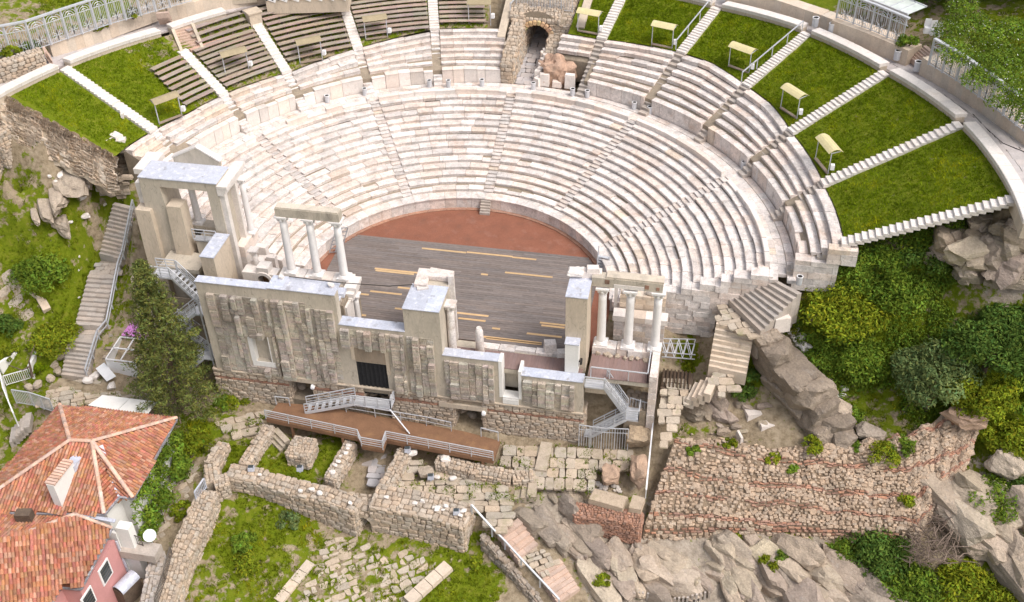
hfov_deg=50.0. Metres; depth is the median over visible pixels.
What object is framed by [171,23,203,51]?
brown stair
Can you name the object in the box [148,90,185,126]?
lamp shelter
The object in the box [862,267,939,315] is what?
bush
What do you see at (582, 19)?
bank kerb
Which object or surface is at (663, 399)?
concrete slab
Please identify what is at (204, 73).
grass stair
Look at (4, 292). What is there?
slope paving
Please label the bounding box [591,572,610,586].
bush
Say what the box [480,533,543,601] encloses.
cheek wall
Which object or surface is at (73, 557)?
tiled house
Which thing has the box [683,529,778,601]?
rock outcrop
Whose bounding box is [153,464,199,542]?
yard paving
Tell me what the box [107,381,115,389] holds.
boulder
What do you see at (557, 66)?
rubble mound
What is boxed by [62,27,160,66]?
coping bench
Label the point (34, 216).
strata rock
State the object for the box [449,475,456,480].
loose block
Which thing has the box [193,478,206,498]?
yard gate
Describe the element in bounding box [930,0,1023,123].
flowering creeper
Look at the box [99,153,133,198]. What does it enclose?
stacked rubble
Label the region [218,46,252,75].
lamp shelter
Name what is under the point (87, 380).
boulder
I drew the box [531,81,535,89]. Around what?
litter bin
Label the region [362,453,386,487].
pit paving
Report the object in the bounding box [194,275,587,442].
stage wall
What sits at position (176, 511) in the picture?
bush
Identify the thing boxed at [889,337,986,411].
tree
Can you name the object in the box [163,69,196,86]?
plank bench
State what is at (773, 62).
grass stair
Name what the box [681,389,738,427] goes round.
rock outcrop
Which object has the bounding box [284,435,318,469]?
rubble pier
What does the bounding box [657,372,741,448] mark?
landing paving
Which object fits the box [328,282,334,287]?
marble fragment
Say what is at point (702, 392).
stone stair
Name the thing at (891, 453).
weed tuft
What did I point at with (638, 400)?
railing
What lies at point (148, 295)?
conifer
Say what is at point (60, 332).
bush
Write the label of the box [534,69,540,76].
marble block
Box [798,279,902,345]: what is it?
bush
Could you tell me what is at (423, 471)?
loose block
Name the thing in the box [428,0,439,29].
grass stair
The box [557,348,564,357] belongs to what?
marble block
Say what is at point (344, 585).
stony paving
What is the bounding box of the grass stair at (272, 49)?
[242,10,291,74]
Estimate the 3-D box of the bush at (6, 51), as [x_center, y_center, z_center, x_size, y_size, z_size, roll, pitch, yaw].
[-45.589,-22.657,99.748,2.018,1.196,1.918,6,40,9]
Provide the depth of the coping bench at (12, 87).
97.77 m
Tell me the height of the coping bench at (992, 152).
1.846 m
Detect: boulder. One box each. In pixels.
[24,383,33,390]
[33,380,41,388]
[46,374,54,382]
[50,360,58,368]
[53,366,61,376]
[55,352,64,359]
[82,377,92,383]
[89,371,99,380]
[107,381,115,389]
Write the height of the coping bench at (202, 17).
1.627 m
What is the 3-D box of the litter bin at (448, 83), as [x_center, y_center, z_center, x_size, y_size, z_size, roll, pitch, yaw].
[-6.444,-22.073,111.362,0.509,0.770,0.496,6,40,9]
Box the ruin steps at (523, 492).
[510,472,538,503]
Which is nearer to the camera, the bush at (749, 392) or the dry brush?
the dry brush
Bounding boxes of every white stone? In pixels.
[57,170,62,177]
[81,213,89,218]
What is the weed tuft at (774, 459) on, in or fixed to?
on the rubble wall at (830, 491)
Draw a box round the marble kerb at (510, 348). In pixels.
[484,342,556,356]
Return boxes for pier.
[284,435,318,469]
[344,276,361,317]
[623,352,659,438]
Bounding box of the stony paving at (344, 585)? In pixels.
[299,536,435,601]
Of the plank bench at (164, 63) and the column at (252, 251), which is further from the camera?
the plank bench at (164, 63)
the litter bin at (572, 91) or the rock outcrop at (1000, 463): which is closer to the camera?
the rock outcrop at (1000, 463)
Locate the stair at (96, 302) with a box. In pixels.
[61,199,136,380]
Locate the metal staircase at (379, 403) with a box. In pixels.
[303,387,409,433]
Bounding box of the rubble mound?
[538,53,577,90]
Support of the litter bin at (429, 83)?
on the walkway at (781, 252)
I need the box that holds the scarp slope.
[0,101,116,192]
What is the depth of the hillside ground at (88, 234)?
88.46 m
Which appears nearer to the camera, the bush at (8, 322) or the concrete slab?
the concrete slab
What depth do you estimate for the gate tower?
90.35 m
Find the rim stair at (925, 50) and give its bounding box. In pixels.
[910,45,935,64]
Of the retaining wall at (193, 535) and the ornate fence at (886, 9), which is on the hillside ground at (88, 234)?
the retaining wall at (193, 535)
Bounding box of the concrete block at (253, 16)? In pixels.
[243,6,262,27]
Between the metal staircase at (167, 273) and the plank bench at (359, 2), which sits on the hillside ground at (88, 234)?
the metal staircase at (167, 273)
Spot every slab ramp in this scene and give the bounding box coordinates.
[274,560,314,601]
[404,561,452,601]
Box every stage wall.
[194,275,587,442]
[612,289,667,344]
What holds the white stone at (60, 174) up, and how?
on the hillside ground at (88, 234)
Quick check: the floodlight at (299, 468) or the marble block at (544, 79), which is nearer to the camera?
the floodlight at (299, 468)
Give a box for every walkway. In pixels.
[209,82,795,283]
[264,396,499,465]
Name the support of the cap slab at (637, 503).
on the brick wall at (625, 526)
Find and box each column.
[247,246,259,265]
[444,299,460,348]
[475,326,484,351]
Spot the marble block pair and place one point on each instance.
(424, 276)
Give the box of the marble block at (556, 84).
[552,79,562,87]
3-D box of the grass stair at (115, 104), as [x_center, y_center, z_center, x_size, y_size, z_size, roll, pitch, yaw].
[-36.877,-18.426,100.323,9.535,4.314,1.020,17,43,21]
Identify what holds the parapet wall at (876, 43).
on the rim path
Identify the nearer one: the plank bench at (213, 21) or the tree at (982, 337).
the tree at (982, 337)
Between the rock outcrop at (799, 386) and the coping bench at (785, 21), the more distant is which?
the coping bench at (785, 21)
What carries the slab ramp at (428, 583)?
on the stony paving at (344, 585)
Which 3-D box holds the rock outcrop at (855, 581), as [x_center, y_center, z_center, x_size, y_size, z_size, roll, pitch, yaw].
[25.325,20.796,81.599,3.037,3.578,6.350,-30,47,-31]
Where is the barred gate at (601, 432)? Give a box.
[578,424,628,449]
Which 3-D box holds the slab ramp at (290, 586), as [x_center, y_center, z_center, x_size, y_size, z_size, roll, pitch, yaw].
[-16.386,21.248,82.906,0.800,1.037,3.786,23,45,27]
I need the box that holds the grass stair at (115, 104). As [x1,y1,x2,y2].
[59,65,157,133]
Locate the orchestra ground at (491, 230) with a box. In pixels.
[312,209,609,352]
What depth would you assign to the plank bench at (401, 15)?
113.67 m
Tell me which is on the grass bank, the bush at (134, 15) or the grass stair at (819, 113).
the grass stair at (819, 113)
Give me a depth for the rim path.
91.07 m
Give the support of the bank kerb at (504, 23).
on the grass bank
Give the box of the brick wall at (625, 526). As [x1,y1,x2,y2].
[572,502,643,543]
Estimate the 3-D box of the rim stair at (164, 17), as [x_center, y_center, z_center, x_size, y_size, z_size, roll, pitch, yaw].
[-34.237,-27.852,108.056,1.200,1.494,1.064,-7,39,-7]
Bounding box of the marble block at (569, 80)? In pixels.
[564,73,574,88]
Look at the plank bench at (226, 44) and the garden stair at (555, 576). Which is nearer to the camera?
the garden stair at (555, 576)
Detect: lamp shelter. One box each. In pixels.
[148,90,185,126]
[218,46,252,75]
[294,35,325,63]
[362,13,391,40]
[467,0,494,25]
[576,7,602,34]
[651,20,676,48]
[728,41,757,72]
[779,83,807,118]
[814,133,842,174]
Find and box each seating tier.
[123,28,506,181]
[179,87,769,310]
[557,34,843,276]
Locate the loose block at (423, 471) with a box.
[418,465,434,477]
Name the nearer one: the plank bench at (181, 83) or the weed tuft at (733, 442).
the weed tuft at (733, 442)
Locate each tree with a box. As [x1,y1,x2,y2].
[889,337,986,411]
[915,0,939,2]
[936,302,1023,377]
[939,370,1022,425]
[996,304,1023,344]
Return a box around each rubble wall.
[0,47,46,83]
[0,124,12,168]
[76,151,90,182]
[642,415,978,544]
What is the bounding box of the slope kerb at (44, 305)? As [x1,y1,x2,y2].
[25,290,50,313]
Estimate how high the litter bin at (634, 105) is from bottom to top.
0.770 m
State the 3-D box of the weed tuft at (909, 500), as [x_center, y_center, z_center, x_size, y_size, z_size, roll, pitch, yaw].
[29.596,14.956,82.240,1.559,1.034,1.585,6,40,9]
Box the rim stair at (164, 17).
[156,11,171,24]
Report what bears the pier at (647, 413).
on the hillside ground at (88, 234)
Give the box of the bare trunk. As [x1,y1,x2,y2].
[9,345,34,377]
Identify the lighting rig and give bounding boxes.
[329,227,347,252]
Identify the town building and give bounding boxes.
[232,0,257,4]
[265,0,350,13]
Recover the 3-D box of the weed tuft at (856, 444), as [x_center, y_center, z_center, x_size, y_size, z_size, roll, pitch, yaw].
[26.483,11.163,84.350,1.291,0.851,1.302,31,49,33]
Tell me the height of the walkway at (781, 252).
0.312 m
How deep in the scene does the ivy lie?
83.98 m
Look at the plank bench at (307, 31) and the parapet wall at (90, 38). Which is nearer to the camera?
the parapet wall at (90, 38)
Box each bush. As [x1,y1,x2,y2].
[0,45,22,56]
[0,312,23,338]
[2,343,21,361]
[6,251,70,296]
[20,39,41,50]
[25,320,83,359]
[28,361,49,374]
[122,6,139,19]
[167,454,188,482]
[167,499,190,522]
[170,426,215,460]
[212,394,229,410]
[217,393,250,410]
[231,531,257,555]
[231,548,263,577]
[275,509,300,529]
[469,554,483,570]
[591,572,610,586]
[681,361,695,372]
[730,382,757,402]
[746,368,760,383]
[758,554,778,572]
[774,549,788,560]
[790,321,815,334]
[796,345,835,371]
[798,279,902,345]
[827,536,855,561]
[832,338,892,386]
[842,525,917,585]
[852,405,866,423]
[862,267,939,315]
[873,248,912,276]
[875,560,944,601]
[894,33,919,47]
[900,243,950,278]
[934,558,990,601]
[967,472,1018,525]
[974,570,1018,601]
[978,415,1023,457]
[991,375,1023,414]
[1006,475,1023,488]
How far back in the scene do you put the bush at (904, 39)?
97.06 m
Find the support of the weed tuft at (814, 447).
on the rubble wall at (830, 491)
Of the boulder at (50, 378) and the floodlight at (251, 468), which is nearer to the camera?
the floodlight at (251, 468)
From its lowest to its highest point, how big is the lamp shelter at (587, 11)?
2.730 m
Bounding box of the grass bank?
[10,0,1008,236]
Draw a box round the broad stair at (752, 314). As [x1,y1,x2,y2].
[715,281,801,358]
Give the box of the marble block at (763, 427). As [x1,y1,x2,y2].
[760,420,774,431]
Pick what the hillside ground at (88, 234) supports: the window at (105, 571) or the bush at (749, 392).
the bush at (749, 392)
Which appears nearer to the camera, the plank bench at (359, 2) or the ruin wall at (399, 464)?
the ruin wall at (399, 464)
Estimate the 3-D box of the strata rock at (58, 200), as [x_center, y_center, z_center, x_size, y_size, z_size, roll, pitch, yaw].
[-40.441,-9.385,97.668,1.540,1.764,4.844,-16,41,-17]
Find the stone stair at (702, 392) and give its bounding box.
[685,375,718,408]
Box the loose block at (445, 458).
[441,455,450,462]
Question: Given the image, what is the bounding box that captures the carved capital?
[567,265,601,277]
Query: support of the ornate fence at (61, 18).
on the hillside ground at (88, 234)
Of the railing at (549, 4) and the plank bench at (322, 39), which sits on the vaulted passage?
the railing at (549, 4)
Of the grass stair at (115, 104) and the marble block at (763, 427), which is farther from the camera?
the grass stair at (115, 104)
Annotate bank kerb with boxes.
[497,0,512,37]
[576,0,592,28]
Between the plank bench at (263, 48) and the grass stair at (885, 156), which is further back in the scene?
the plank bench at (263, 48)
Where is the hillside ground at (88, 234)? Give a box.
[0,0,1023,601]
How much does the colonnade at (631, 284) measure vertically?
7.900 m
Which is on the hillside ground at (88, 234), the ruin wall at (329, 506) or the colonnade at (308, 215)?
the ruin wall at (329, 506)
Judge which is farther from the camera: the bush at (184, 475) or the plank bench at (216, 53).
the plank bench at (216, 53)
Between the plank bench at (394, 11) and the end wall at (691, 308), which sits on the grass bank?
the plank bench at (394, 11)
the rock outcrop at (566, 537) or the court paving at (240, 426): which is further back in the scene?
the court paving at (240, 426)
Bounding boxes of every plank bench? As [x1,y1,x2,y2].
[150,55,182,72]
[154,60,187,76]
[159,64,191,81]
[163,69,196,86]
[168,74,200,90]
[177,79,205,93]
[177,84,209,101]
[182,88,214,106]
[185,12,241,31]
[190,17,245,37]
[193,29,254,52]
[195,23,250,43]
[196,33,257,57]
[200,38,260,61]
[203,42,263,65]
[207,46,265,70]
[211,51,268,74]
[215,55,271,78]
[219,60,274,83]
[223,64,277,87]
[261,11,274,17]
[262,13,293,22]
[265,12,337,27]
[268,12,340,32]
[271,18,342,37]
[274,23,344,42]
[277,28,346,47]
[280,33,348,52]
[283,38,349,57]
[286,44,351,62]
[351,0,395,5]
[351,0,426,10]
[352,3,426,14]
[353,7,426,19]
[355,12,427,23]
[356,16,427,28]
[358,21,428,32]
[359,25,428,37]
[439,1,466,5]
[439,5,484,9]
[439,10,484,14]
[439,14,484,18]
[440,19,485,24]
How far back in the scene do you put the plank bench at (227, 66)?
107.55 m
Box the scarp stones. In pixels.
[0,96,119,192]
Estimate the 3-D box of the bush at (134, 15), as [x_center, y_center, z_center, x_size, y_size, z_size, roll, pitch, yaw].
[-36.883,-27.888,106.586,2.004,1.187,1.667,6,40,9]
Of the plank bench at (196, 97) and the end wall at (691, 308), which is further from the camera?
the plank bench at (196, 97)
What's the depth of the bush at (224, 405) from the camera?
92.94 m
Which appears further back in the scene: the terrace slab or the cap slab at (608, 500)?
the cap slab at (608, 500)
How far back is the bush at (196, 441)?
89.16 m
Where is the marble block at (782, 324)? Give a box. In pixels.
[774,314,790,332]
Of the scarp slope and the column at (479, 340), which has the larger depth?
the scarp slope
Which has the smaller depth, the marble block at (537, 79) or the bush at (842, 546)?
the bush at (842, 546)
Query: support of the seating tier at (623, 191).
on the hillside ground at (88, 234)
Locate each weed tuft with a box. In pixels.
[685,444,700,456]
[717,437,727,447]
[725,437,737,448]
[764,452,780,464]
[786,463,799,474]
[800,433,823,455]
[852,439,860,452]
[867,440,900,469]
[891,433,916,457]
[897,492,916,508]
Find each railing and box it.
[134,535,143,545]
[154,546,172,601]
[510,0,572,12]
[590,351,651,382]
[629,397,646,408]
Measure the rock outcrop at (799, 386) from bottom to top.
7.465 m
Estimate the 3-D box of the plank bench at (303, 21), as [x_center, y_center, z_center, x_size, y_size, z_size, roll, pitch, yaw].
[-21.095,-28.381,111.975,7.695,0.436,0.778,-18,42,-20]
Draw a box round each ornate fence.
[0,0,191,56]
[835,0,910,41]
[927,38,1023,130]
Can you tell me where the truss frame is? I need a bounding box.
[660,338,695,392]
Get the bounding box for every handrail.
[470,504,559,601]
[645,421,653,498]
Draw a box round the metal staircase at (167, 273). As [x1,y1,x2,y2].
[149,228,215,374]
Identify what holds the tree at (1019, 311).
on the hillside ground at (88, 234)
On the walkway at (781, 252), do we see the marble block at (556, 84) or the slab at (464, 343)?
the marble block at (556, 84)
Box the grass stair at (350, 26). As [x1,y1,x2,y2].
[341,10,362,49]
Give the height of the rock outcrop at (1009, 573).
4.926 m
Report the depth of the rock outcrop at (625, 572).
82.28 m
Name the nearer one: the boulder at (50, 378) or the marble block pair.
the marble block pair
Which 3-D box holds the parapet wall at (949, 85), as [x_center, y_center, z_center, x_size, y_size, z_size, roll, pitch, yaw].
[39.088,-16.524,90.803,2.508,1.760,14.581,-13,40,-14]
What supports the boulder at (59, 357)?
on the hillside ground at (88, 234)
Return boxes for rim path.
[0,0,1023,183]
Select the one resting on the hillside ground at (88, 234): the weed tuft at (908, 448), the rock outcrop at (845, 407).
the rock outcrop at (845, 407)
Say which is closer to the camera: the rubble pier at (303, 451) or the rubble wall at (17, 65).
the rubble pier at (303, 451)
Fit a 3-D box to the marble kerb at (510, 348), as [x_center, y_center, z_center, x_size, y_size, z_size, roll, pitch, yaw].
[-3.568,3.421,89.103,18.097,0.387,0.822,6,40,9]
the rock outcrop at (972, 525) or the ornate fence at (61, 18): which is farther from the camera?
the ornate fence at (61, 18)
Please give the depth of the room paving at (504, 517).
85.44 m
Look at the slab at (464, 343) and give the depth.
86.85 m
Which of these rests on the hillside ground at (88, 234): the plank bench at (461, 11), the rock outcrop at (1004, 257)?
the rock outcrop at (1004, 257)
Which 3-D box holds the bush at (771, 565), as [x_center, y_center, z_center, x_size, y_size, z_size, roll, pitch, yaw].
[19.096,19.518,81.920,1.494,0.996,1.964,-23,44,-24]
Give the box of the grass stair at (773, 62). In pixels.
[741,21,810,87]
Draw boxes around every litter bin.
[324,94,329,102]
[362,87,366,95]
[427,79,431,87]
[446,79,450,87]
[479,78,483,86]
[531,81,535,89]
[570,87,574,95]
[585,89,589,97]
[632,101,636,109]
[796,274,803,285]
[812,16,819,27]
[828,22,833,32]
[893,49,901,60]
[913,60,921,71]
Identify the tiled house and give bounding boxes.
[0,403,177,578]
[0,508,128,601]
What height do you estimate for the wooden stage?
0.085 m
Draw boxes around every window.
[80,585,96,601]
[98,557,112,586]
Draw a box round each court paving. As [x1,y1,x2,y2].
[35,379,152,408]
[215,411,267,439]
[499,445,632,491]
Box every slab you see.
[119,541,163,562]
[457,340,650,387]
[534,441,551,471]
[588,489,627,511]
[628,495,644,513]
[660,395,681,408]
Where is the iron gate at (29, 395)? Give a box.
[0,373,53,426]
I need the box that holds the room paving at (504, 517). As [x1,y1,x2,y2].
[397,460,515,533]
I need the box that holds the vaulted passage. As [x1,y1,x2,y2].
[500,0,579,85]
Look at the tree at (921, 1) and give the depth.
100.62 m
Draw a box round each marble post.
[448,273,458,340]
[613,288,617,309]
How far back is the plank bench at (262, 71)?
107.06 m
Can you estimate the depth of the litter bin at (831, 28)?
102.01 m
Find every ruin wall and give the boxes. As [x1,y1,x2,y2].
[203,441,231,501]
[226,463,366,536]
[239,424,274,466]
[324,439,357,488]
[368,483,475,552]
[379,448,411,486]
[434,454,534,487]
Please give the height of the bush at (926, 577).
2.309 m
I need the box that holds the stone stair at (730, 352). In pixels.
[707,322,752,384]
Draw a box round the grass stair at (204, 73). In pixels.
[177,48,227,96]
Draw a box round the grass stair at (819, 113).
[787,70,889,134]
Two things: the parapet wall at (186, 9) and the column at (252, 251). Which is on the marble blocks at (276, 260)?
the column at (252, 251)
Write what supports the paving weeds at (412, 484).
on the room paving at (504, 517)
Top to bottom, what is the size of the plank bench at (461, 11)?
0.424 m
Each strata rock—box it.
[30,208,39,225]
[37,198,53,223]
[48,187,68,217]
[51,214,70,239]
[52,169,88,197]
[94,185,115,196]
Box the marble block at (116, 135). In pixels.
[110,131,122,140]
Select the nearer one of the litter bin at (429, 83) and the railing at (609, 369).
the railing at (609, 369)
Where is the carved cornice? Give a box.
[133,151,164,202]
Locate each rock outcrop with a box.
[513,488,611,569]
[575,535,660,601]
[633,539,703,601]
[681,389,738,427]
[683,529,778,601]
[690,400,771,442]
[751,328,857,452]
[755,532,907,601]
[822,542,891,597]
[838,398,852,414]
[854,421,886,439]
[920,469,1022,565]
[923,225,991,284]
[966,213,1015,232]
[980,220,1023,290]
[984,448,1023,479]
[986,485,1023,601]
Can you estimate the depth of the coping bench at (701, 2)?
109.66 m
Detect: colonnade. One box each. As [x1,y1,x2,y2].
[273,202,361,315]
[591,271,666,362]
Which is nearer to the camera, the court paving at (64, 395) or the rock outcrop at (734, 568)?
the rock outcrop at (734, 568)
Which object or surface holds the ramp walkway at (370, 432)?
on the hillside ground at (88, 234)
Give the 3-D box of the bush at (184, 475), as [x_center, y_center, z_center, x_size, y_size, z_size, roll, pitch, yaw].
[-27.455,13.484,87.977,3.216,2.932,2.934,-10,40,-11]
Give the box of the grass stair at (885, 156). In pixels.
[819,121,962,187]
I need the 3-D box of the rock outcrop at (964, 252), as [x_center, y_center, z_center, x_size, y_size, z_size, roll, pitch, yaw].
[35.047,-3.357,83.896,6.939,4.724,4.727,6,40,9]
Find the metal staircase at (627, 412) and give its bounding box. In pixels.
[584,370,640,437]
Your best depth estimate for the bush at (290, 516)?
85.61 m
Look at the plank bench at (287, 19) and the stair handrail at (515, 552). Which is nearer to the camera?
the stair handrail at (515, 552)
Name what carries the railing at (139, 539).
on the terrace slab
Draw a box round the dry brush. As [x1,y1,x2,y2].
[895,503,980,568]
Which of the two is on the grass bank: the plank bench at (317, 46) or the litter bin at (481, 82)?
the plank bench at (317, 46)
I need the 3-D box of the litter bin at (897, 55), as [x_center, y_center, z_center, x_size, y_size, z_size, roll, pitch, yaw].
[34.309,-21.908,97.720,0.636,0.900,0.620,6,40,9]
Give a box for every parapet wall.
[46,2,157,56]
[164,0,265,21]
[725,0,839,30]
[831,14,921,65]
[919,53,1023,144]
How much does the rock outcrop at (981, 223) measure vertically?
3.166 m
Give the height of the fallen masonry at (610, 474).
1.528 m
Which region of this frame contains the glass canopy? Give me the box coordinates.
[850,0,926,32]
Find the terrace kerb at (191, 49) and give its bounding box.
[189,32,254,52]
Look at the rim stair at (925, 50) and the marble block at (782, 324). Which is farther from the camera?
the rim stair at (925, 50)
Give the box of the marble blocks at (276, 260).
[247,243,286,268]
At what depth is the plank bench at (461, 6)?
114.28 m
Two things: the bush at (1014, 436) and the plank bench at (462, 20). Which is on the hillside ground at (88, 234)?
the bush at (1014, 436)
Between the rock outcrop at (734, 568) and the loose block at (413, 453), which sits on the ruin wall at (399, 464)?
the loose block at (413, 453)
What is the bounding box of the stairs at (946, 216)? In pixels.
[840,195,1013,247]
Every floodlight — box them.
[248,465,254,471]
[296,465,303,472]
[404,446,410,453]
[428,473,433,480]
[453,508,459,514]
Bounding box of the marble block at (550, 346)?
[543,339,556,353]
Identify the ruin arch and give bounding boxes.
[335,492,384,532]
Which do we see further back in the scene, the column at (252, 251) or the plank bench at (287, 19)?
the plank bench at (287, 19)
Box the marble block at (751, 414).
[744,409,761,421]
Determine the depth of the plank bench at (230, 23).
109.18 m
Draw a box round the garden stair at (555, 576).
[497,518,579,601]
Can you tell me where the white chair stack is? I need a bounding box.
[923,18,943,37]
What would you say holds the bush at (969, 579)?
on the hillside ground at (88, 234)
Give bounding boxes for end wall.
[612,267,772,337]
[790,243,858,292]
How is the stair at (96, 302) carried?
on the hillside ground at (88, 234)
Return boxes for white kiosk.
[96,321,148,380]
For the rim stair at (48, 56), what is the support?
on the rim path
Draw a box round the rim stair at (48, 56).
[42,46,52,63]
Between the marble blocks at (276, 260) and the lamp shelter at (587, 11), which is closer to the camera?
the marble blocks at (276, 260)
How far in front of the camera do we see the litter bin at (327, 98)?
109.22 m
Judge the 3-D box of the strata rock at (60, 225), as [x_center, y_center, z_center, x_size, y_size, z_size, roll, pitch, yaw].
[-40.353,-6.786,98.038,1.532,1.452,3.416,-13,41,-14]
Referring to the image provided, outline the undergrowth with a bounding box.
[791,218,998,432]
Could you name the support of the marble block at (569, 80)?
on the walkway at (781, 252)
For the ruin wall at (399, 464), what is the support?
on the hillside ground at (88, 234)
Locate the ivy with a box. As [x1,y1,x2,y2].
[130,428,193,542]
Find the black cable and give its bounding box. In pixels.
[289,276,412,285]
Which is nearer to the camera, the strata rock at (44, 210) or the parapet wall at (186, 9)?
the strata rock at (44, 210)
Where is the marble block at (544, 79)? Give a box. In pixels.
[540,72,549,86]
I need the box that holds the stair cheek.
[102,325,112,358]
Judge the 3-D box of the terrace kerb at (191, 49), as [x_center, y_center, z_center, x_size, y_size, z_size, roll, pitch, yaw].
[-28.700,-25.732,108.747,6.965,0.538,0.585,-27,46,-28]
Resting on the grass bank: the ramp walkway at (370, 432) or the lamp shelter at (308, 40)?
the lamp shelter at (308, 40)
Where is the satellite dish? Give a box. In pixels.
[143,529,155,542]
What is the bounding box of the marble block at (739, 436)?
[735,430,742,443]
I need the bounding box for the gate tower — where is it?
[130,143,258,371]
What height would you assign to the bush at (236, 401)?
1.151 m
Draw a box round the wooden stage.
[326,235,595,348]
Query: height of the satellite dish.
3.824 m
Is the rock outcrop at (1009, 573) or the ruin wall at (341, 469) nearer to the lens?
the rock outcrop at (1009, 573)
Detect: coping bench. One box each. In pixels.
[0,63,58,111]
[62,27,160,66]
[166,7,225,34]
[679,0,715,7]
[722,1,807,32]
[811,28,889,71]
[889,68,967,124]
[963,121,1023,238]
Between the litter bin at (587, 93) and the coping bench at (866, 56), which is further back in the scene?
the litter bin at (587, 93)
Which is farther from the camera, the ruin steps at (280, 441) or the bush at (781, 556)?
the ruin steps at (280, 441)
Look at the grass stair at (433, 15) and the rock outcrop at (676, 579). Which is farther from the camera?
the grass stair at (433, 15)
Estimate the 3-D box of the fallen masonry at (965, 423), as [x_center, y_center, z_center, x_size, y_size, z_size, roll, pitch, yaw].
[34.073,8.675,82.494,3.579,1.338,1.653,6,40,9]
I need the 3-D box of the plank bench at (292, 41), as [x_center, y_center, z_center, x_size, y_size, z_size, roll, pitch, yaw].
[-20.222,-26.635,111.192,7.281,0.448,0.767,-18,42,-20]
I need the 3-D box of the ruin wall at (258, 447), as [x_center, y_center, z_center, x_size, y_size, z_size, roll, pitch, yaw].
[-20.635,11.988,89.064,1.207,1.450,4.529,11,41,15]
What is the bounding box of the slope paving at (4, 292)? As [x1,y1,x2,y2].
[0,269,33,320]
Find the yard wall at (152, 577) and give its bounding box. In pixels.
[139,551,167,601]
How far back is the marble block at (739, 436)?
86.29 m
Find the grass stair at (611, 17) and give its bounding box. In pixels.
[596,0,625,40]
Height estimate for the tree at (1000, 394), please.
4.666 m
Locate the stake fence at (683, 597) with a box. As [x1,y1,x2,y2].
[620,591,710,601]
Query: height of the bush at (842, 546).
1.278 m
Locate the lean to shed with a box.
[88,395,159,414]
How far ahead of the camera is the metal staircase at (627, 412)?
86.26 m
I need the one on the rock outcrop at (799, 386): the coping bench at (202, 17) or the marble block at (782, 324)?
the marble block at (782, 324)
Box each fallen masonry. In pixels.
[601,463,619,485]
[625,425,650,447]
[630,454,647,489]
[940,406,988,430]
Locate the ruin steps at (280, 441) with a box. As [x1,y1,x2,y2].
[271,427,289,452]
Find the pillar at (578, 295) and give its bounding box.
[564,277,591,372]
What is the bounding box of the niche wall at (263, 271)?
[242,260,279,281]
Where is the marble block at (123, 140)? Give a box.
[115,136,128,152]
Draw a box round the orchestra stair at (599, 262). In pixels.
[597,245,609,270]
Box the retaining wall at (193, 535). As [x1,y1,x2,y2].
[159,489,220,601]
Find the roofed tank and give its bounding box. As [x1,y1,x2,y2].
[112,570,142,601]
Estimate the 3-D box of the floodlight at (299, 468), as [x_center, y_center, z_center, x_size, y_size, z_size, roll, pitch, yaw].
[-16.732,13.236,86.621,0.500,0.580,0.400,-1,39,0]
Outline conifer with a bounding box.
[120,258,230,436]
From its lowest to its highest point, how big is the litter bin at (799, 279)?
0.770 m
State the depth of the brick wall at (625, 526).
83.49 m
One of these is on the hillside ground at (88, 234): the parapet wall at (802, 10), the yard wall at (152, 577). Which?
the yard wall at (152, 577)
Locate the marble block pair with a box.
[414,267,453,290]
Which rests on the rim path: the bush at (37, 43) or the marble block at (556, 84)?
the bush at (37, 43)
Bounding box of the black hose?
[973,114,1023,151]
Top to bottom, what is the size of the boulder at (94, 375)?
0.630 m
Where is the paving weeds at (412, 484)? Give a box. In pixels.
[40,377,629,502]
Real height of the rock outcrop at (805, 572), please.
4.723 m
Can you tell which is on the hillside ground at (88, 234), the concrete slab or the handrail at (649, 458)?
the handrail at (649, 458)
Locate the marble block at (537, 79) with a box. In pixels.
[534,75,540,86]
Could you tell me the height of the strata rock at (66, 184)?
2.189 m
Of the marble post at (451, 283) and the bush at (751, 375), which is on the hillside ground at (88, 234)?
the bush at (751, 375)
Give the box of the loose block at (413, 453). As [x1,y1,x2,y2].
[409,449,416,456]
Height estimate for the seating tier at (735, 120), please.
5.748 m
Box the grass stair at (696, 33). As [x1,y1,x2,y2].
[675,0,721,54]
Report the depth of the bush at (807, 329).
87.12 m
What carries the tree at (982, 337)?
on the hillside ground at (88, 234)
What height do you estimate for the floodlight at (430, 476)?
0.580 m
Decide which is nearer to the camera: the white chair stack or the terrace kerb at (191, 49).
the white chair stack
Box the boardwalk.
[457,346,650,383]
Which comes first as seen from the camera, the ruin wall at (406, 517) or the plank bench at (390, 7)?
the ruin wall at (406, 517)
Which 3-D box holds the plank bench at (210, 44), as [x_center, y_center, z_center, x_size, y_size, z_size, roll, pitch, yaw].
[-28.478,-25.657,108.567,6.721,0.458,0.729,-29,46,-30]

